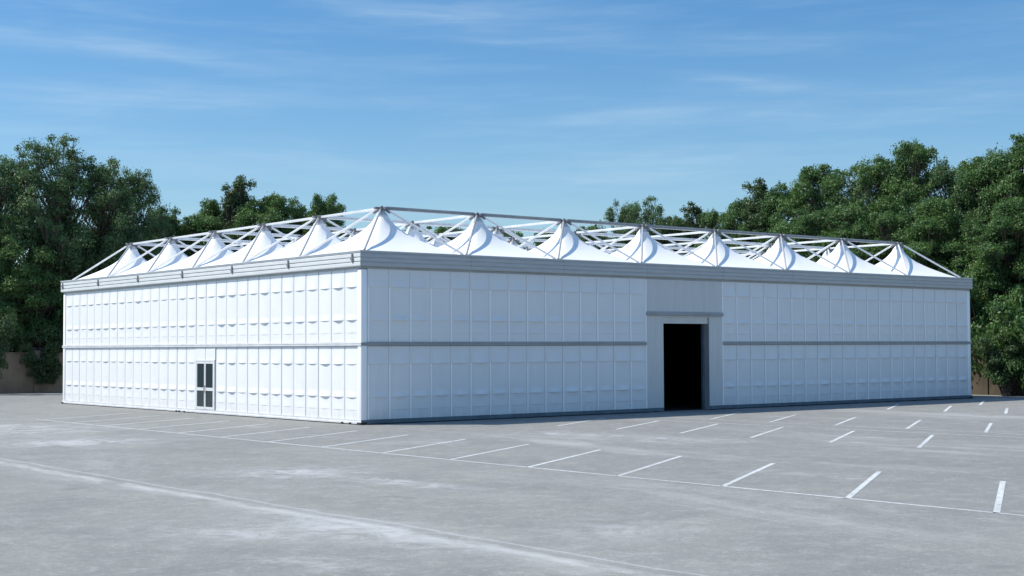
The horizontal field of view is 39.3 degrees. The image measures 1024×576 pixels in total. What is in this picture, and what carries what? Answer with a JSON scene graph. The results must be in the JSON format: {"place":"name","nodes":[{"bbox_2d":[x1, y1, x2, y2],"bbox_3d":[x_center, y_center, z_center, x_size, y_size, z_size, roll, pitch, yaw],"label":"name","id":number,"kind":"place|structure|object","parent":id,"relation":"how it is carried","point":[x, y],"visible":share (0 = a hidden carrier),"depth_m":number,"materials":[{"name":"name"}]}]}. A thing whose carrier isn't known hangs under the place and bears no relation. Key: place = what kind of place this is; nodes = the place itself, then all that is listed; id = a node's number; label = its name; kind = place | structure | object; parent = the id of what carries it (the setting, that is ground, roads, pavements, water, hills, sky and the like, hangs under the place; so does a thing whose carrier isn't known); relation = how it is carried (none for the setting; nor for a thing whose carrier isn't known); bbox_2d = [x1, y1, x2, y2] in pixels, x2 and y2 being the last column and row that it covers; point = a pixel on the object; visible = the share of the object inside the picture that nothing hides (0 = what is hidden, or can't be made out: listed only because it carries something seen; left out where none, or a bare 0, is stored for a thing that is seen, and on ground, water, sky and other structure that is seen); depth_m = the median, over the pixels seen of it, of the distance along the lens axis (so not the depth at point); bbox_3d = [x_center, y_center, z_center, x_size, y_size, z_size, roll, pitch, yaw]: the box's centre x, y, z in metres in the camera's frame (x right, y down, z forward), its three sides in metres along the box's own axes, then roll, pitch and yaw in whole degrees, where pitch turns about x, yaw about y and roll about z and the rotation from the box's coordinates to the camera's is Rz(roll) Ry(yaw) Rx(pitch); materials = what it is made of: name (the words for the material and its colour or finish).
{"place":"outdoors","nodes":[
{"label":"outdoors","id":0,"kind":"place"},
{"bbox_2d":[0,390,1023,575],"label":"parking lot","id":1,"kind":"structure","parent":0,"point":[86,499],"depth_m":29.05,"materials":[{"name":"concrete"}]},
{"bbox_2d":[0,351,62,393],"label":"boundary wall","id":2,"kind":"structure","parent":1,"relation":"on","point":[15,379],"depth_m":99.48,"materials":[{"name":"beige concrete"}]},
{"bbox_2d":[60,206,972,424],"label":"exhibition hall","id":3,"kind":"structure","parent":1,"relation":"on","point":[381,317],"depth_m":65.46,"materials":[{"name":"white metal"}]},
{"bbox_2d":[195,360,215,409],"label":"glass door","id":4,"kind":"structure","parent":3,"relation":"in","point":[205,372],"depth_m":65.88,"materials":[{"name":"metal"}]},
{"bbox_2d":[43,413,1005,512],"bbox_3d":[-1.579,4.725,42.273,5.453,0.001,58.922,2,-3,-39],"label":"parking marking","id":5,"kind":"object","parent":1,"relation":"on","point":[998,501],"visible":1,"depth_m":35.19,"materials":[{"name":"white paint"}]},
{"bbox_2d":[36,419,1023,515],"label":"parking marking","id":6,"kind":"object","parent":1,"relation":"on","point":[600,474],"visible":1,"depth_m":32.49,"materials":[{"name":"white paint"}]},
{"bbox_2d":[558,418,933,447],"bbox_3d":[7.858,5.046,50.948,5.513,0.001,19.602,2,-3,-39],"label":"parking marking","id":7,"kind":"object","parent":1,"relation":"on","point":[925,441],"visible":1,"depth_m":49.39,"materials":[{"name":"white paint"}]},
{"bbox_2d":[641,417,1022,437],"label":"parking marking","id":8,"kind":"object","parent":1,"relation":"on","point":[839,425],"visible":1,"depth_m":52.33,"materials":[{"name":"white paint"}]},
{"bbox_2d":[712,412,992,432],"bbox_3d":[14.212,5.210,55.528,5.562,0.001,19.452,2,-3,-39],"label":"parking marking","id":9,"kind":"object","parent":1,"relation":"on","point":[985,431],"visible":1,"depth_m":55.69,"materials":[{"name":"white paint"}]},
{"bbox_2d":[888,404,1008,413],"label":"parking marking","id":10,"kind":"object","parent":1,"relation":"on","point":[1005,412],"visible":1,"depth_m":67.49,"materials":[{"name":"white paint"}]},
{"bbox_2d":[0,0,1023,263],"label":"sky","id":11,"kind":"structure","parent":0,"point":[566,109],"materials":[{"name":"blue"}]},
{"label":"ground","id":12,"kind":"structure","parent":0,"visible":0},
{"bbox_2d":[0,312,19,378],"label":"bush","id":13,"kind":"object","parent":12,"relation":"on","point":[7,329],"visible":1,"depth_m":95.53,"materials":[{"name":"green plant"}]},
{"bbox_2d":[0,298,44,351],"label":"bush","id":14,"kind":"object","parent":12,"relation":"on","point":[28,324],"visible":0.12,"depth_m":101.59,"materials":[{"name":"green plant"}]},
{"bbox_2d":[0,212,69,357],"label":"evergreen tree","id":15,"kind":"object","parent":12,"relation":"on","point":[29,287],"visible":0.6,"depth_m":100.98,"materials":[{"name":"green plant"}]},
{"bbox_2d":[9,324,62,384],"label":"bush","id":16,"kind":"object","parent":12,"relation":"on","point":[50,361],"visible":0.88,"depth_m":100.03,"materials":[{"name":"green plant"}]},
{"bbox_2d":[0,150,89,340],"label":"acacia tree","id":17,"kind":"object","parent":12,"relation":"on","point":[7,176],"visible":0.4,"depth_m":103.67,"materials":[{"name":"green plant"}]},
{"bbox_2d":[32,300,63,351],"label":"bush","id":18,"kind":"object","parent":12,"relation":"on","point":[58,311],"visible":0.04,"depth_m":102.38,"materials":[{"name":"green plant"}]},
{"bbox_2d":[0,133,116,337],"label":"acacia tree","id":19,"kind":"object","parent":12,"relation":"on","point":[69,171],"visible":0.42,"depth_m":104.72,"materials":[{"name":"green plant"}]},
{"bbox_2d":[37,258,97,344],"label":"evergreen tree","id":20,"kind":"object","parent":12,"relation":"on","point":[83,264],"visible":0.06,"depth_m":104.24,"materials":[{"name":"green plant"}]},
{"bbox_2d":[36,155,161,278],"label":"acacia tree","id":21,"kind":"object","parent":12,"relation":"on","point":[112,195],"visible":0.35,"depth_m":106.73,"materials":[{"name":"green plant"}]},
{"bbox_2d":[86,214,147,258],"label":"evergreen tree","id":22,"kind":"object","parent":12,"relation":"on","point":[112,234],"depth_m":110.56,"materials":[{"name":"green plant"}]},
{"bbox_2d":[76,165,172,269],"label":"acacia tree","id":23,"kind":"object","parent":12,"relation":"on","point":[141,189],"visible":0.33,"depth_m":109.38,"materials":[{"name":"green plant"}]},
{"bbox_2d":[145,205,191,254],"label":"evergreen tree","id":24,"kind":"object","parent":12,"relation":"on","point":[173,221],"visible":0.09,"depth_m":116.40,"materials":[{"name":"green plant"}]},
{"bbox_2d":[163,213,239,256],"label":"evergreen tree","id":25,"kind":"object","parent":12,"relation":"on","point":[194,224],"visible":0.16,"depth_m":117.22,"materials":[{"name":"green plant"}]},
{"bbox_2d":[193,198,232,250],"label":"evergreen tree","id":26,"kind":"object","parent":12,"relation":"on","point":[211,208],"visible":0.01,"depth_m":121.32,"materials":[{"name":"green plant"}]},
{"bbox_2d":[207,174,256,251],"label":"pointed tree","id":27,"kind":"object","parent":12,"relation":"on","point":[234,197],"visible":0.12,"depth_m":119.69,"materials":[{"name":"green plant"}]},
{"bbox_2d":[227,197,294,251],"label":"evergreen tree","id":28,"kind":"object","parent":12,"relation":"on","point":[251,217],"visible":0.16,"depth_m":118.11,"materials":[{"name":"green plant"}]},
{"bbox_2d":[257,191,306,245],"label":"evergreen tree","id":29,"kind":"object","parent":12,"relation":"on","point":[296,212],"visible":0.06,"depth_m":120.74,"materials":[{"name":"green plant"}]},
{"bbox_2d":[286,203,311,234],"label":"evergreen tree","id":30,"kind":"object","parent":12,"relation":"on","point":[302,230],"visible":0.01,"depth_m":123.28,"materials":[{"name":"green plant"}]},
{"bbox_2d":[301,192,349,240],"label":"evergreen tree","id":31,"kind":"object","parent":12,"relation":"on","point":[322,208],"visible":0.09,"depth_m":119.67,"materials":[{"name":"green plant"}]},
{"bbox_2d":[402,226,433,240],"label":"evergreen tree","id":32,"kind":"object","parent":12,"relation":"on","point":[428,228],"depth_m":121.90,"materials":[{"name":"green plant"}]},
{"bbox_2d":[433,226,463,241],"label":"evergreen tree","id":33,"kind":"object","parent":12,"relation":"on","point":[440,229],"visible":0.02,"depth_m":123.82,"materials":[{"name":"green plant"}]},
{"bbox_2d":[500,230,522,244],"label":"evergreen tree","id":34,"kind":"object","parent":12,"relation":"on","point":[508,235],"visible":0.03,"depth_m":121.87,"materials":[{"name":"green plant"}]},
{"bbox_2d":[533,227,553,245],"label":"evergreen tree","id":35,"kind":"object","parent":12,"relation":"on","point":[538,243],"visible":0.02,"depth_m":120.47,"materials":[{"name":"green plant"}]},
{"bbox_2d":[576,225,615,249],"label":"evergreen tree","id":36,"kind":"object","parent":12,"relation":"on","point":[590,237],"visible":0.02,"depth_m":118.25,"materials":[{"name":"green plant"}]},
{"bbox_2d":[595,198,638,253],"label":"acacia tree","id":37,"kind":"object","parent":12,"relation":"on","point":[621,216],"visible":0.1,"depth_m":118.21,"materials":[{"name":"green plant"}]},
{"bbox_2d":[608,195,679,253],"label":"acacia tree","id":38,"kind":"object","parent":12,"relation":"on","point":[646,217],"visible":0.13,"depth_m":115.44,"materials":[{"name":"green plant"}]},
{"bbox_2d":[656,215,689,254],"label":"evergreen tree","id":39,"kind":"object","parent":12,"relation":"on","point":[678,223],"visible":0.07,"depth_m":115.39,"materials":[{"name":"green plant"}]},
{"bbox_2d":[675,201,709,254],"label":"pointed tree","id":40,"kind":"object","parent":12,"relation":"on","point":[690,221],"visible":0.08,"depth_m":114.98,"materials":[{"name":"green plant"}]},
{"bbox_2d":[692,208,731,247],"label":"evergreen tree","id":41,"kind":"object","parent":12,"relation":"on","point":[713,220],"visible":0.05,"depth_m":109.64,"materials":[{"name":"green plant"}]},
{"bbox_2d":[720,196,757,259],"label":"evergreen tree","id":42,"kind":"object","parent":12,"relation":"on","point":[733,212],"visible":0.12,"depth_m":107.49,"materials":[{"name":"green plant"}]},
{"bbox_2d":[728,178,789,251],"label":"pointed tree","id":43,"kind":"object","parent":12,"relation":"on","point":[760,187],"visible":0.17,"depth_m":106.36,"materials":[{"name":"green plant"}]},
{"bbox_2d":[749,180,812,259],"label":"evergreen tree","id":44,"kind":"object","parent":12,"relation":"on","point":[780,204],"visible":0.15,"depth_m":105.25,"materials":[{"name":"green plant"}]},
{"bbox_2d":[763,208,826,261],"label":"evergreen tree","id":45,"kind":"object","parent":12,"relation":"on","point":[804,222],"visible":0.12,"depth_m":98.26,"materials":[{"name":"green plant"}]},
{"bbox_2d":[789,163,860,249],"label":"evergreen tree","id":46,"kind":"object","parent":12,"relation":"on","point":[810,179],"visible":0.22,"depth_m":103.65,"materials":[{"name":"green plant"}]},
{"bbox_2d":[805,204,874,261],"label":"evergreen tree","id":47,"kind":"object","parent":12,"relation":"on","point":[837,221],"visible":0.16,"depth_m":96.61,"materials":[{"name":"green plant"}]},
{"bbox_2d":[802,164,888,243],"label":"acacia tree","id":48,"kind":"object","parent":12,"relation":"on","point":[855,189],"visible":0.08,"depth_m":102.38,"materials":[{"name":"green plant"}]},
{"bbox_2d":[829,154,913,257],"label":"evergreen tree","id":49,"kind":"object","parent":12,"relation":"on","point":[874,174],"visible":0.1,"depth_m":100.56,"materials":[{"name":"green plant"}]},
{"bbox_2d":[860,208,929,266],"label":"evergreen tree","id":50,"kind":"object","parent":12,"relation":"on","point":[885,223],"visible":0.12,"depth_m":94.79,"materials":[{"name":"green plant"}]},
{"bbox_2d":[868,137,949,259],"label":"evergreen tree","id":51,"kind":"object","parent":12,"relation":"on","point":[916,157],"visible":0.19,"depth_m":99.14,"materials":[{"name":"green plant"}]},
{"bbox_2d":[900,196,978,294],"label":"evergreen tree","id":52,"kind":"object","parent":12,"relation":"on","point":[935,217],"visible":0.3,"depth_m":92.89,"materials":[{"name":"green plant"}]},
{"bbox_2d":[891,155,988,269],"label":"acacia tree","id":53,"kind":"object","parent":12,"relation":"on","point":[940,181],"visible":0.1,"depth_m":98.04,"materials":[{"name":"green plant"}]},
{"bbox_2d":[927,214,1021,332],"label":"evergreen tree","id":54,"kind":"object","parent":12,"relation":"on","point":[958,247],"visible":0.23,"depth_m":91.19,"materials":[{"name":"green plant"}]},
{"bbox_2d":[938,156,1018,271],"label":"evergreen tree","id":55,"kind":"object","parent":12,"relation":"on","point":[965,168],"visible":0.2,"depth_m":96.00,"materials":[{"name":"green plant"}]},
{"bbox_2d":[970,293,1001,340],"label":"bush","id":56,"kind":"object","parent":12,"relation":"on","point":[971,316],"visible":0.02,"depth_m":89.88,"materials":[{"name":"green plant"}]},
{"bbox_2d":[958,269,1023,378],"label":"evergreen tree","id":57,"kind":"object","parent":12,"relation":"on","point":[1019,300],"visible":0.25,"depth_m":88.18,"materials":[{"name":"green plant"}]},
{"bbox_2d":[958,148,1023,218],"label":"acacia tree","id":58,"kind":"object","parent":12,"relation":"on","point":[988,152],"visible":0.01,"depth_m":98.74,"materials":[{"name":"green plant"}]},
{"bbox_2d":[961,196,1023,355],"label":"evergreen tree","id":59,"kind":"object","parent":12,"relation":"on","point":[1007,214],"visible":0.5,"depth_m":89.17,"materials":[{"name":"green plant"}]},
{"bbox_2d":[970,290,1014,354],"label":"evergreen tree","id":60,"kind":"object","parent":12,"relation":"on","point":[976,329],"visible":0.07,"depth_m":88.25,"materials":[{"name":"green plant"}]},
{"bbox_2d":[963,132,1023,288],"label":"evergreen tree","id":61,"kind":"object","parent":12,"relation":"on","point":[1007,166],"visible":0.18,"depth_m":94.36,"materials":[{"name":"green plant"}]},
{"bbox_2d":[971,349,1023,395],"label":"boundary wall","id":62,"kind":"structure","parent":12,"relation":"on","point":[980,385],"depth_m":86.98,"materials":[{"name":"beige concrete"}]},
{"bbox_2d":[972,329,1023,395],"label":"bush","id":63,"kind":"object","parent":12,"relation":"on","point":[983,348],"visible":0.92,"depth_m":84.12,"materials":[{"name":"green plant"}]},
{"bbox_2d":[976,325,1023,395],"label":"bush","id":64,"kind":"object","parent":12,"relation":"on","point":[999,379],"visible":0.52,"depth_m":84.28,"materials":[{"name":"green plant"}]},
{"bbox_2d":[982,293,1023,394],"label":"bush","id":65,"kind":"object","parent":12,"relation":"on","point":[1010,315],"visible":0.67,"depth_m":85.11,"materials":[{"name":"green plant"}]},
{"bbox_2d":[988,166,1023,216],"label":"evergreen tree","id":66,"kind":"object","parent":12,"relation":"on","point":[1019,182],"visible":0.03,"depth_m":94.58,"materials":[{"name":"green plant"}]},
{"bbox_2d":[999,241,1023,314],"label":"evergreen tree","id":67,"kind":"object","parent":12,"relation":"on","point":[1021,260],"visible":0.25,"depth_m":88.66,"materials":[{"name":"green plant"}]},
{"bbox_2d":[1013,311,1023,387],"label":"bush","id":68,"kind":"object","parent":12,"relation":"on","point":[1021,323],"visible":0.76,"depth_m":82.96,"materials":[{"name":"green plant"}]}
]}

